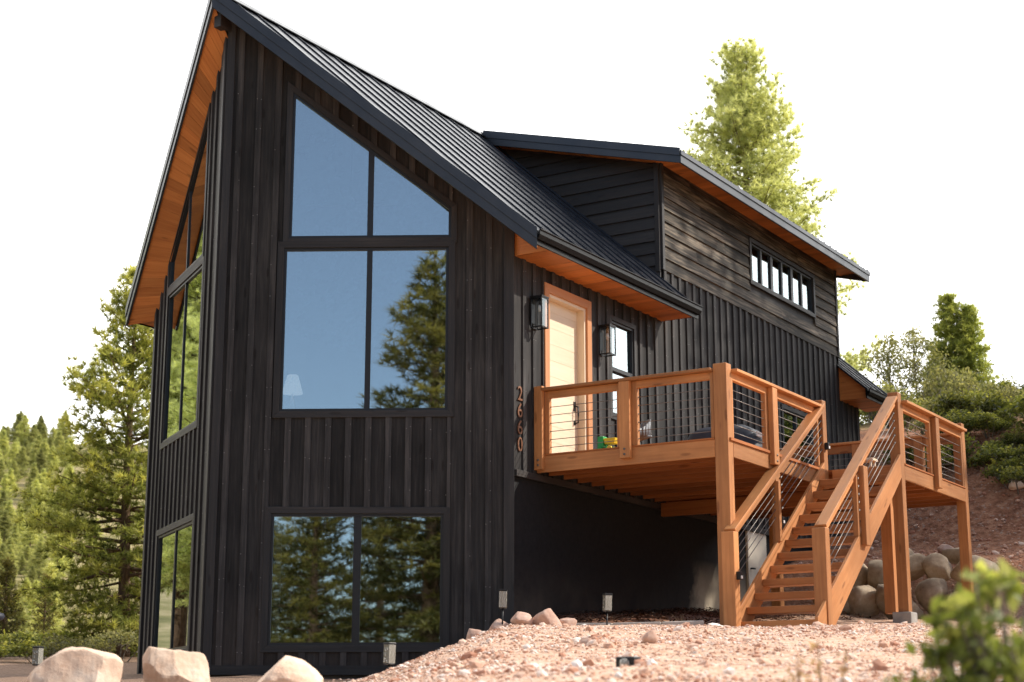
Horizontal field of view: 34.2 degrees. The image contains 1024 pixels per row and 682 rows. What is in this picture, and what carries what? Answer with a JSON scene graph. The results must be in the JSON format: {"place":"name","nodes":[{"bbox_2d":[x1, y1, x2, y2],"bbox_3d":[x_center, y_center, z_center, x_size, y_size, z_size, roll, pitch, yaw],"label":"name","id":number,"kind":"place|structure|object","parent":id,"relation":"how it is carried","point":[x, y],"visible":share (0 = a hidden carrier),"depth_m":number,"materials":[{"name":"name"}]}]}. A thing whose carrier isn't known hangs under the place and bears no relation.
{"place":"outdoors","nodes":[
{"label":"outdoors","id":0,"kind":"place"},
{"bbox_2d":[283,374,302,408],"bbox_3d":[-3.013,0.781,22.799,0.290,0.635,0.290,-8,-15,31],"label":"table lamp","id":1,"kind":"object","parent":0,"point":[292,386],"visible":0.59,"depth_m":22.75,"materials":[{"name":"white paint"}]},
{"bbox_2d":[0,414,1023,681],"bbox_3d":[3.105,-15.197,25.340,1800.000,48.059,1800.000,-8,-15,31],"label":"ground","id":2,"kind":"structure","parent":0,"point":[988,504],"depth_m":21.32,"materials":[{"name":"gravel"}]},
{"bbox_2d":[0,428,9,463],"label":"conifer tree","id":3,"kind":"object","parent":2,"relation":"on","point":[4,443],"visible":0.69,"depth_m":190.35,"materials":[{"name":"plant"}]},
{"bbox_2d":[0,544,12,588],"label":"conifer tree","id":4,"kind":"object","parent":2,"relation":"on","point":[3,552],"visible":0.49,"depth_m":84.82,"materials":[{"name":"green plant"}]},
{"bbox_2d":[0,510,13,543],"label":"conifer tree","id":5,"kind":"object","parent":2,"relation":"on","point":[5,523],"visible":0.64,"depth_m":107.47,"materials":[{"name":"green plant"}]},
{"bbox_2d":[0,474,13,500],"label":"conifer tree","id":6,"kind":"object","parent":2,"relation":"on","point":[4,481],"visible":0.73,"depth_m":133.29,"materials":[{"name":"plant"}]},
{"bbox_2d":[2,500,16,538],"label":"conifer tree","id":7,"kind":"object","parent":2,"relation":"on","point":[9,507],"visible":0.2,"depth_m":113.44,"materials":[{"name":"plant"}]},
{"bbox_2d":[5,443,18,467],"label":"conifer tree","id":8,"kind":"object","parent":2,"relation":"on","point":[13,452],"visible":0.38,"depth_m":166.02,"materials":[{"name":"plant"}]},
{"bbox_2d":[0,556,26,657],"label":"conifer tree","id":9,"kind":"object","parent":2,"relation":"on","point":[7,574],"visible":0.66,"depth_m":40.57,"materials":[{"name":"plant"}]},
{"bbox_2d":[5,523,22,556],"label":"conifer tree","id":10,"kind":"object","parent":2,"relation":"on","point":[15,533],"visible":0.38,"depth_m":103.35,"materials":[{"name":"plant"}]},
{"bbox_2d":[0,558,28,636],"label":"conifer tree","id":11,"kind":"object","parent":2,"relation":"on","point":[2,586],"visible":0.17,"depth_m":57.74,"materials":[{"name":"plant"}]},
{"bbox_2d":[6,460,23,481],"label":"conifer tree","id":12,"kind":"object","parent":2,"relation":"on","point":[13,465],"visible":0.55,"depth_m":144.43,"materials":[{"name":"plant"}]},
{"bbox_2d":[8,410,27,441],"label":"conifer tree","id":13,"kind":"object","parent":2,"relation":"on","point":[20,414],"visible":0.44,"depth_m":207.10,"materials":[{"name":"plant"}]},
{"bbox_2d":[9,603,30,629],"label":"conifer tree","id":14,"kind":"object","parent":2,"relation":"on","point":[24,614],"visible":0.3,"depth_m":69.82,"materials":[{"name":"plant"}]},
{"bbox_2d":[10,506,31,546],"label":"conifer tree","id":15,"kind":"object","parent":2,"relation":"on","point":[21,531],"visible":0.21,"depth_m":110.78,"materials":[{"name":"plant"}]},
{"bbox_2d":[15,555,27,574],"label":"conifer tree","id":16,"kind":"object","parent":2,"relation":"on","point":[20,565],"visible":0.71,"depth_m":93.08,"materials":[{"name":"plant"}]},
{"bbox_2d":[13,414,31,444],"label":"conifer tree","id":17,"kind":"object","parent":2,"relation":"on","point":[23,423],"visible":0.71,"depth_m":203.01,"materials":[{"name":"plant"}]},
{"bbox_2d":[15,446,30,476],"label":"conifer tree","id":18,"kind":"object","parent":2,"relation":"on","point":[22,452],"visible":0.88,"depth_m":147.11,"materials":[{"name":"plant"}]},
{"bbox_2d":[21,580,39,624],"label":"conifer tree","id":19,"kind":"object","parent":2,"relation":"on","point":[31,603],"visible":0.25,"depth_m":71.30,"materials":[{"name":"plant"}]},
{"bbox_2d":[24,462,38,490],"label":"conifer tree","id":20,"kind":"object","parent":2,"relation":"on","point":[34,471],"visible":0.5,"depth_m":137.60,"materials":[{"name":"plant"}]},
{"bbox_2d":[24,423,38,444],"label":"conifer tree","id":21,"kind":"object","parent":2,"relation":"on","point":[34,433],"visible":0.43,"depth_m":196.29,"materials":[{"name":"plant"}]},
{"bbox_2d":[15,523,49,559],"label":"conifer tree","id":22,"kind":"object","parent":2,"relation":"on","point":[25,538],"visible":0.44,"depth_m":100.98,"materials":[{"name":"plant"}]},
{"bbox_2d":[28,434,42,467],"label":"conifer tree","id":23,"kind":"object","parent":2,"relation":"on","point":[37,444],"visible":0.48,"depth_m":158.88,"materials":[{"name":"plant"}]},
{"bbox_2d":[0,629,73,663],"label":"shrub","id":24,"kind":"object","parent":2,"relation":"on","point":[24,645],"visible":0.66,"depth_m":33.44,"materials":[{"name":"green plant"}]},
{"bbox_2d":[25,541,50,584],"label":"conifer tree","id":25,"kind":"object","parent":2,"relation":"on","point":[40,571],"visible":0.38,"depth_m":87.05,"materials":[{"name":"plant"}]},
{"bbox_2d":[32,646,43,666],"bbox_3d":[-5.401,3.718,18.909,0.094,0.485,0.094,-7,-16,23],"label":"path light","id":26,"kind":"object","parent":2,"relation":"on","point":[37,656],"visible":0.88,"depth_m":18.91,"materials":[{"name":"black metal"}]},
{"bbox_2d":[29,447,50,484],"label":"conifer tree","id":27,"kind":"object","parent":2,"relation":"on","point":[40,458],"visible":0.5,"depth_m":142.77,"materials":[{"name":"plant"}]},
{"bbox_2d":[28,572,59,637],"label":"conifer tree","id":28,"kind":"object","parent":2,"relation":"on","point":[43,619],"visible":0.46,"depth_m":47.58,"materials":[{"name":"plant"}]},
{"bbox_2d":[25,562,65,635],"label":"conifer tree","id":29,"kind":"object","parent":2,"relation":"on","point":[51,569],"visible":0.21,"depth_m":50.75,"materials":[{"name":"plant"}]},
{"bbox_2d":[46,446,60,470],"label":"conifer tree","id":30,"kind":"object","parent":2,"relation":"on","point":[49,454],"visible":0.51,"depth_m":151.96,"materials":[{"name":"plant"}]},
{"bbox_2d":[48,542,67,576],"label":"conifer tree","id":31,"kind":"object","parent":2,"relation":"on","point":[60,563],"visible":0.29,"depth_m":93.14,"materials":[{"name":"plant"}]},
{"bbox_2d":[53,430,64,460],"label":"conifer tree","id":32,"kind":"object","parent":2,"relation":"on","point":[58,437],"visible":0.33,"depth_m":165.90,"materials":[{"name":"plant"}]},
{"bbox_2d":[34,631,102,656],"bbox_3d":[-8.487,5.828,31.313,1.233,0.746,1.611,12,-18,-42],"label":"shrub","id":33,"kind":"object","parent":2,"relation":"on","point":[55,646],"visible":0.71,"depth_m":31.21,"materials":[{"name":"green plant"}]},
{"bbox_2d":[26,647,122,681],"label":"boulder","id":34,"kind":"object","parent":2,"relation":"on","point":[76,664],"visible":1,"depth_m":12.20,"materials":[{"name":"stone"}]},
{"bbox_2d":[5,262,153,656],"bbox_3d":[-8.898,2.901,39.286,5.372,10.016,5.878,-9,-16,33],"label":"pine tree","id":35,"kind":"object","parent":2,"relation":"on","point":[125,477],"visible":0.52,"depth_m":38.33,"materials":[{"name":"green plant"}]},
{"bbox_2d":[79,625,138,661],"bbox_3d":[-8.095,6.203,33.746,1.908,0.884,1.460,11,-17,-39],"label":"shrub","id":36,"kind":"object","parent":2,"relation":"on","point":[115,637],"visible":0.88,"depth_m":33.60,"materials":[{"name":"green plant"}]},
{"bbox_2d":[143,647,209,681],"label":"boulder","id":37,"kind":"object","parent":2,"relation":"on","point":[164,665],"visible":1,"depth_m":12.36,"materials":[{"name":"stone"}]},
{"bbox_2d":[258,655,322,681],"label":"boulder","id":38,"kind":"object","parent":2,"relation":"on","point":[285,668],"visible":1,"depth_m":11.47,"materials":[{"name":"stone"}]},
{"bbox_2d":[383,642,395,668],"bbox_3d":[-1.227,3.255,16.592,0.094,0.485,0.094,14,-19,-41],"label":"path light","id":39,"kind":"object","parent":2,"relation":"on","point":[389,653],"visible":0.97,"depth_m":16.59,"materials":[{"name":"black metal"}]},
{"bbox_2d":[499,589,507,624],"bbox_3d":[-0.104,3.044,18.747,0.094,0.485,0.094,1,-11,3],"label":"path light","id":40,"kind":"object","parent":2,"relation":"on","point":[502,599],"visible":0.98,"depth_m":18.73,"materials":[{"name":"black metal"}]},
{"bbox_2d":[125,0,886,678],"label":"house","id":41,"kind":"structure","parent":2,"relation":"on","point":[365,500],"depth_m":24.10,"materials":[{"name":"black wood"}]},
{"bbox_2d":[150,513,193,650],"bbox_3d":[-4.763,3.496,23.415,0.075,1.897,2.440,6,-14,-23],"label":"window","id":42,"kind":"structure","parent":41,"relation":"in","point":[174,548],"depth_m":23.48,"materials":[{"name":"glass"}]},
{"bbox_2d":[159,256,204,449],"bbox_3d":[-4.784,0.218,24.218,0.077,2.500,2.420,6,-14,-23],"label":"window","id":43,"kind":"structure","parent":41,"relation":"in","point":[182,370],"depth_m":24.27,"materials":[{"name":"black glass"}]},
{"bbox_2d":[167,103,210,290],"bbox_3d":[-4.800,-2.058,24.784,0.075,2.360,2.375,6,-14,-23],"label":"window","id":44,"kind":"structure","parent":41,"relation":"in","point":[189,242],"depth_m":24.47,"materials":[{"name":"glass"}]},
{"bbox_2d":[302,139,398,219],"bbox_3d":[-2.506,-2.889,26.065,1.153,1.740,1.153,11,-17,-41],"label":"ceiling fan","id":45,"kind":"object","parent":41,"relation":"hanging from","point":[350,204],"visible":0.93,"depth_m":25.87,"materials":[{"name":"black metal"}]},
{"bbox_2d":[260,507,449,652],"bbox_3d":[-2.039,3.125,21.808,2.440,1.897,0.164,1,-13,-3],"label":"window","id":46,"kind":"structure","parent":41,"relation":"in","point":[270,512],"depth_m":21.76,"materials":[{"name":"black metal"}]},
{"bbox_2d":[272,240,454,417],"bbox_3d":[-1.987,-0.173,22.527,2.420,2.500,0.083,1,-13,-3],"label":"window","id":47,"kind":"structure","parent":41,"relation":"in","point":[284,247],"depth_m":22.50,"materials":[{"name":"black metal"}]},
{"bbox_2d":[283,82,456,242],"bbox_3d":[-1.945,-2.457,23.058,2.375,2.360,0.080,1,-13,-3],"label":"window","id":48,"kind":"structure","parent":41,"relation":"in","point":[294,93],"depth_m":22.98,"materials":[{"name":"black metal"}]},
{"bbox_2d":[530,294,548,329],"bbox_3d":[0.377,-0.394,23.003,0.202,0.450,0.194,-8,-15,31],"label":"wall lantern","id":49,"kind":"object","parent":41,"relation":"attached to","point":[539,298],"depth_m":23.01,"materials":[{"name":"black metal"}]},
{"bbox_2d":[544,282,592,452],"bbox_3d":[0.728,0.526,23.739,0.215,2.500,1.340,-8,-15,31],"label":"door","id":50,"kind":"structure","parent":41,"relation":"in","point":[568,338],"depth_m":23.96,"materials":[{"name":"brown wood"}]},
{"bbox_2d":[598,324,615,356],"bbox_3d":[1.409,-0.009,24.625,0.202,0.450,0.194,-8,-15,31],"label":"wall lantern","id":51,"kind":"object","parent":41,"relation":"attached to","point":[605,327],"depth_m":24.63,"materials":[{"name":"metal"}]},
{"bbox_2d":[609,314,636,419],"bbox_3d":[1.654,0.458,25.201,0.095,1.590,0.870,-8,-15,31],"label":"window","id":52,"kind":"structure","parent":41,"relation":"in","point":[622,365],"depth_m":25.32,"materials":[{"name":"glass"}]},
{"bbox_2d":[745,531,766,589],"bbox_3d":[4.238,3.911,28.597,0.113,1.250,0.800,-8,-15,31],"label":"basement door","id":53,"kind":"structure","parent":41,"relation":"in","point":[757,558],"depth_m":28.52,"materials":[{"name":"white metal"}]},
{"bbox_2d":[748,237,815,317],"bbox_3d":[5.057,-1.153,31.190,0.105,0.865,3.110,-8,-15,31],"label":"window","id":54,"kind":"structure","parent":41,"relation":"in","point":[770,272],"depth_m":31.18,"materials":[{"name":"glass"}]},
{"bbox_2d":[780,404,814,465],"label":"window","id":55,"kind":"structure","parent":41,"relation":"in","point":[785,415],"depth_m":30.82,"materials":[{"name":"black metal"}]},
{"bbox_2d":[510,611,532,624],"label":"rock","id":56,"kind":"object","parent":2,"relation":"on","point":[520,618],"visible":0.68,"depth_m":18.73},
{"bbox_2d":[532,608,561,624],"bbox_3d":[0.395,3.165,18.859,0.340,0.256,0.325,4,-14,-16],"label":"rock","id":57,"kind":"object","parent":2,"relation":"on","point":[548,616],"visible":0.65,"depth_m":18.73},
{"bbox_2d":[602,593,611,624],"bbox_3d":[1.135,3.259,19.856,0.094,0.485,0.094,6,-13,-19],"label":"path light","id":58,"kind":"object","parent":2,"relation":"on","point":[607,602],"visible":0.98,"depth_m":19.85,"materials":[{"name":"white metal"}]},
{"bbox_2d":[616,656,640,666],"bbox_3d":[0.750,2.096,10.762,0.140,0.105,0.112,-8,-15,31],"label":"spotlight","id":59,"kind":"object","parent":2,"relation":"on","point":[627,660],"visible":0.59,"depth_m":10.72,"materials":[{"name":"black metal"}]},
{"bbox_2d":[576,620,703,625],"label":"garden curb","id":60,"kind":"structure","parent":2,"relation":"on","point":[700,622],"depth_m":20.12,"materials":[{"name":"concrete"}]},
{"bbox_2d":[642,630,657,642],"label":"rock","id":61,"kind":"object","parent":2,"relation":"on","point":[650,636],"visible":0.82,"depth_m":12.78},
{"bbox_2d":[332,620,1020,681],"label":"gravel","id":62,"kind":"structure","parent":2,"relation":"on","point":[577,665],"depth_m":12.30,"materials":[{"name":"gravel"}]},
{"bbox_2d":[532,607,870,623],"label":"bark mulch","id":63,"kind":"object","parent":2,"relation":"on","point":[641,612],"visible":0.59,"depth_m":22.62,"materials":[{"name":"wood"}]},
{"bbox_2d":[534,362,973,625],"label":"deck","id":64,"kind":"structure","parent":2,"relation":"on","point":[720,472],"depth_m":22.97,"materials":[{"name":"brown wood"}]},
{"bbox_2d":[597,436,616,448],"bbox_3d":[1.299,1.387,22.380,0.277,0.209,0.176,-8,-15,31],"label":"toy truck","id":65,"kind":"object","parent":64,"relation":"on","point":[603,439],"visible":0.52,"depth_m":22.35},
{"bbox_2d":[687,424,761,446],"bbox_3d":[3.040,1.526,23.806,1.256,0.580,0.607,-8,-15,31],"label":"covered grill","id":66,"kind":"object","parent":64,"relation":"on","point":[744,432],"visible":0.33,"depth_m":23.49,"materials":[{"name":"black fabric"}]},
{"bbox_2d":[676,34,883,373],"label":"pine tree","id":67,"kind":"object","parent":2,"relation":"on","point":[748,106],"visible":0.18,"depth_m":61.54,"materials":[{"name":"green plant"}]},
{"bbox_2d":[779,655,811,681],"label":"dry weed","id":68,"kind":"object","parent":2,"relation":"on","point":[800,673],"visible":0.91,"depth_m":6.94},
{"bbox_2d":[721,396,901,626],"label":"staircase","id":69,"kind":"structure","parent":2,"relation":"on","point":[829,594],"depth_m":21.58,"materials":[{"name":"brown wood"}]},
{"bbox_2d":[790,640,849,681],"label":"dry weed","id":70,"kind":"object","parent":2,"relation":"on","point":[843,669],"visible":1,"depth_m":6.78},
{"bbox_2d":[846,585,879,617],"bbox_3d":[5.536,4.156,26.486,0.553,0.548,0.488,0,-13,0],"label":"boulder","id":71,"kind":"object","parent":2,"relation":"on","point":[861,600],"visible":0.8,"depth_m":26.31,"materials":[{"name":"stone"}]},
{"bbox_2d":[852,563,867,587],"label":"boulder","id":72,"kind":"object","parent":71,"relation":"on","point":[861,579],"visible":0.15,"depth_m":27.03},
{"bbox_2d":[859,378,911,424],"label":"shrub","id":73,"kind":"object","parent":2,"relation":"on","point":[874,412],"visible":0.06,"depth_m":42.68,"materials":[{"name":"green plant"}]},
{"bbox_2d":[845,330,938,422],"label":"young tree","id":74,"kind":"object","parent":2,"relation":"on","point":[887,376],"visible":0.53,"depth_m":48.02,"materials":[{"name":"green plant"}]},
{"bbox_2d":[875,584,911,619],"bbox_3d":[5.997,4.091,26.145,0.714,0.646,0.585,22,-24,-38],"label":"boulder","id":75,"kind":"object","parent":2,"relation":"on","point":[880,601],"visible":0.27,"depth_m":26.10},
{"bbox_2d":[867,560,883,588],"bbox_3d":[5.983,3.785,27.014,0.595,0.489,0.464,7,-15,-27],"label":"boulder","id":76,"kind":"object","parent":75,"relation":"on","point":[875,574],"visible":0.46,"depth_m":26.83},
{"bbox_2d":[909,553,925,580],"bbox_3d":[6.455,3.644,26.829,0.526,0.434,0.437,0,-13,1],"label":"boulder","id":77,"kind":"object","parent":75,"relation":"on","point":[916,570],"visible":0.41,"depth_m":26.70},
{"bbox_2d":[859,381,939,427],"bbox_3d":[9.118,1.619,39.587,2.243,1.311,1.716,10,-16,-36],"label":"shrub","id":78,"kind":"object","parent":2,"relation":"on","point":[891,389],"visible":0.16,"depth_m":39.45,"materials":[{"name":"green plant"}]},
{"bbox_2d":[788,427,1023,585],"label":"bank stones","id":79,"kind":"object","parent":2,"relation":"on","point":[938,544],"visible":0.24,"depth_m":29.89,"materials":[{"name":"stone"}]},
{"bbox_2d":[885,398,929,430],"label":"shrub","id":80,"kind":"object","parent":2,"relation":"on","point":[905,417],"visible":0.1,"depth_m":37.48,"materials":[{"name":"green plant"}]},
{"bbox_2d":[882,435,944,464],"bbox_3d":[8.052,2.291,33.173,1.648,0.791,1.338,-10,-16,36],"label":"shrub","id":81,"kind":"object","parent":2,"relation":"on","point":[909,450],"visible":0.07,"depth_m":33.29,"materials":[{"name":"green plant"}]},
{"bbox_2d":[876,323,958,396],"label":"young tree","id":82,"kind":"object","parent":2,"relation":"on","point":[912,333],"visible":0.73,"depth_m":47.44,"materials":[{"name":"green plant"}]},
{"bbox_2d":[905,420,941,435],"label":"shrub","id":83,"kind":"object","parent":2,"relation":"on","point":[918,425],"visible":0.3,"depth_m":34.33,"materials":[{"name":"green plant"}]},
{"bbox_2d":[905,378,945,400],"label":"shrub","id":84,"kind":"object","parent":2,"relation":"on","point":[926,390],"visible":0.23,"depth_m":45.74,"materials":[{"name":"green plant"}]},
{"bbox_2d":[914,578,948,612],"bbox_3d":[6.572,3.975,25.945,0.549,0.570,0.544,-6,0,-13],"label":"boulder","id":85,"kind":"object","parent":2,"relation":"on","point":[926,591],"visible":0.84,"depth_m":25.79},
{"bbox_2d":[921,553,952,581],"bbox_3d":[6.768,3.628,26.549,0.448,0.479,0.557,-22,-23,30],"label":"boulder","id":86,"kind":"object","parent":85,"relation":"on","point":[936,565],"visible":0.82,"depth_m":26.39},
{"bbox_2d":[942,547,959,563],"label":"boulder","id":87,"kind":"object","parent":86,"relation":"on","point":[952,555],"visible":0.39,"depth_m":26.65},
{"bbox_2d":[908,432,979,477],"bbox_3d":[8.380,2.257,32.479,1.654,1.120,1.357,9,-16,-34],"label":"shrub","id":88,"kind":"object","parent":2,"relation":"on","point":[950,453],"visible":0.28,"depth_m":32.34,"materials":[{"name":"green plant"}]},
{"bbox_2d":[881,620,1020,681],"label":"manzanita bush","id":89,"kind":"object","parent":2,"relation":"on","point":[960,648],"visible":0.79,"depth_m":4.92,"materials":[{"name":"green plant"}]},
{"bbox_2d":[913,361,990,398],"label":"shrub","id":90,"kind":"object","parent":2,"relation":"on","point":[944,378],"visible":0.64,"depth_m":43.07,"materials":[{"name":"green plant"}]},
{"bbox_2d":[919,291,985,395],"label":"juniper tree","id":91,"kind":"object","parent":2,"relation":"on","point":[948,310],"visible":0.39,"depth_m":49.42,"materials":[{"name":"green plant"}]},
{"bbox_2d":[923,404,990,436],"bbox_3d":[9.064,1.762,33.638,1.354,0.963,1.438,-6,-14,23],"label":"shrub","id":92,"kind":"object","parent":2,"relation":"on","point":[957,416],"visible":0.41,"depth_m":33.35,"materials":[{"name":"green plant"}]},
{"bbox_2d":[937,371,987,395],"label":"shrub","id":93,"kind":"object","parent":2,"relation":"on","point":[960,385],"visible":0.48,"depth_m":41.95,"materials":[{"name":"green plant"}]},
{"bbox_2d":[917,557,1023,681],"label":"manzanita bush","id":94,"kind":"object","parent":2,"relation":"on","point":[969,609],"visible":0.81,"depth_m":4.91,"materials":[{"name":"green plant"}]},
{"bbox_2d":[927,387,1022,417],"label":"shrub","id":95,"kind":"object","parent":2,"relation":"on","point":[992,403],"visible":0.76,"depth_m":34.64,"materials":[{"name":"green plant"}]},
{"bbox_2d":[947,300,1005,385],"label":"juniper tree","id":96,"kind":"object","parent":2,"relation":"on","point":[971,312],"visible":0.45,"depth_m":49.19,"materials":[{"name":"green plant"}]},
{"bbox_2d":[963,386,1011,415],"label":"shrub","id":97,"kind":"object","parent":2,"relation":"on","point":[979,392],"visible":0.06,"depth_m":36.40,"materials":[{"name":"green plant"}]},
{"bbox_2d":[954,439,1021,472],"bbox_3d":[9.377,2.299,32.032,1.457,0.823,1.548,3,-13,-13],"label":"shrub","id":98,"kind":"object","parent":2,"relation":"on","point":[981,456],"visible":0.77,"depth_m":31.79,"materials":[{"name":"green plant"}]},
{"bbox_2d":[963,408,1014,437],"bbox_3d":[9.542,1.700,33.194,1.013,0.660,1.247,-6,-14,24],"label":"shrub","id":99,"kind":"object","parent":2,"relation":"on","point":[983,420],"visible":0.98,"depth_m":33.00,"materials":[{"name":"green plant"}]},
{"bbox_2d":[980,453,1023,493],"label":"shrub","id":100,"kind":"object","parent":2,"relation":"on","point":[1011,472],"visible":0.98,"depth_m":30.93,"materials":[{"name":"green plant"}]},
{"bbox_2d":[985,425,1023,448],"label":"shrub","id":101,"kind":"object","parent":2,"relation":"on","point":[1009,438],"visible":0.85,"depth_m":32.25,"materials":[{"name":"green plant"}]},
{"bbox_2d":[989,408,1020,426],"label":"shrub","id":102,"kind":"object","parent":2,"relation":"on","point":[1004,417],"visible":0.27,"depth_m":33.63,"materials":[{"name":"green plant"}]},
{"bbox_2d":[990,376,1023,390],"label":"shrub","id":103,"kind":"object","parent":2,"relation":"on","point":[1003,383],"visible":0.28,"depth_m":46.16,"materials":[{"name":"green plant"}]},
{"bbox_2d":[995,382,1022,417],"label":"shrub","id":104,"kind":"object","parent":2,"relation":"on","point":[1012,392],"visible":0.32,"depth_m":37.34,"materials":[{"name":"green plant"}]},
{"bbox_2d":[1000,391,1023,430],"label":"shrub","id":105,"kind":"object","parent":2,"relation":"on","point":[1018,408],"visible":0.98,"depth_m":32.49,"materials":[{"name":"green plant"}]},
{"bbox_2d":[0,0,1023,444],"label":"sky","id":106,"kind":"structure","parent":0,"point":[914,109],"materials":[{"name":"white"}]},
{"bbox_2d":[640,419,651,444],"bbox_3d":[1.729,1.360,23.074,0.404,0.578,0.442,6,-14,-23],"label":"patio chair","id":107,"kind":"object","parent":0,"point":[645,433],"visible":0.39,"depth_m":22.96,"materials":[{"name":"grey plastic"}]},
{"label":"boulder","id":108,"kind":"object","parent":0,"visible":0},
{"bbox_2d":[950,555,998,585],"bbox_3d":[7.262,3.611,26.085,0.768,0.494,0.541,-4,-14,17],"label":"boulder","id":109,"kind":"object","parent":108,"relation":"on","point":[955,573],"visible":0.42,"depth_m":25.99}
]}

